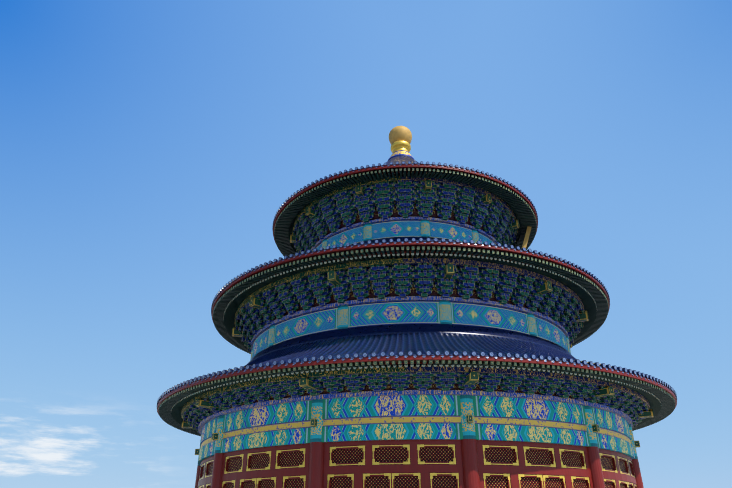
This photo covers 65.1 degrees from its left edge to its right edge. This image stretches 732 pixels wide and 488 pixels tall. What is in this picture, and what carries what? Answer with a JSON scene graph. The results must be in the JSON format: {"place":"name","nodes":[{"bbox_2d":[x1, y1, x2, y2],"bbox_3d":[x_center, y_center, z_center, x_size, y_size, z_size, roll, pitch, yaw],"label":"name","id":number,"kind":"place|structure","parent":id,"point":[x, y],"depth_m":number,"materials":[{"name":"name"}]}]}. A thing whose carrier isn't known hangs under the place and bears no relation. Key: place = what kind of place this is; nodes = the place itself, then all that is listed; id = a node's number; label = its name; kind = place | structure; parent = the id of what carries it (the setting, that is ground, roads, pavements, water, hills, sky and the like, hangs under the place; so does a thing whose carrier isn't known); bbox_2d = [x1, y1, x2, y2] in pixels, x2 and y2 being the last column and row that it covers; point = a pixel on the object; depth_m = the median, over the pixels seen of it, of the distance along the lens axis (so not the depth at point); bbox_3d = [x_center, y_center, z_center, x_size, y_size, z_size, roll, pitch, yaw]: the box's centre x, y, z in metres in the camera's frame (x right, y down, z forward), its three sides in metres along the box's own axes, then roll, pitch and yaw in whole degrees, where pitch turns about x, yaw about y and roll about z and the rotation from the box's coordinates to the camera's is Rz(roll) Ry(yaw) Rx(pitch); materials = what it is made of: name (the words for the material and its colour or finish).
{"place":"outdoors","nodes":[
{"label":"outdoors","id":0,"kind":"place"},
{"bbox_2d":[0,0,731,487],"label":"sky","id":1,"kind":"structure","parent":0,"point":[151,151],"materials":[{"name":"blue"}]},
{"bbox_2d":[157,126,676,487],"bbox_3d":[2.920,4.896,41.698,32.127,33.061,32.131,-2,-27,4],"label":"hall of prayer","id":2,"kind":"structure","parent":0,"point":[401,317],"depth_m":29.47,"materials":[{"name":"blue paint"}]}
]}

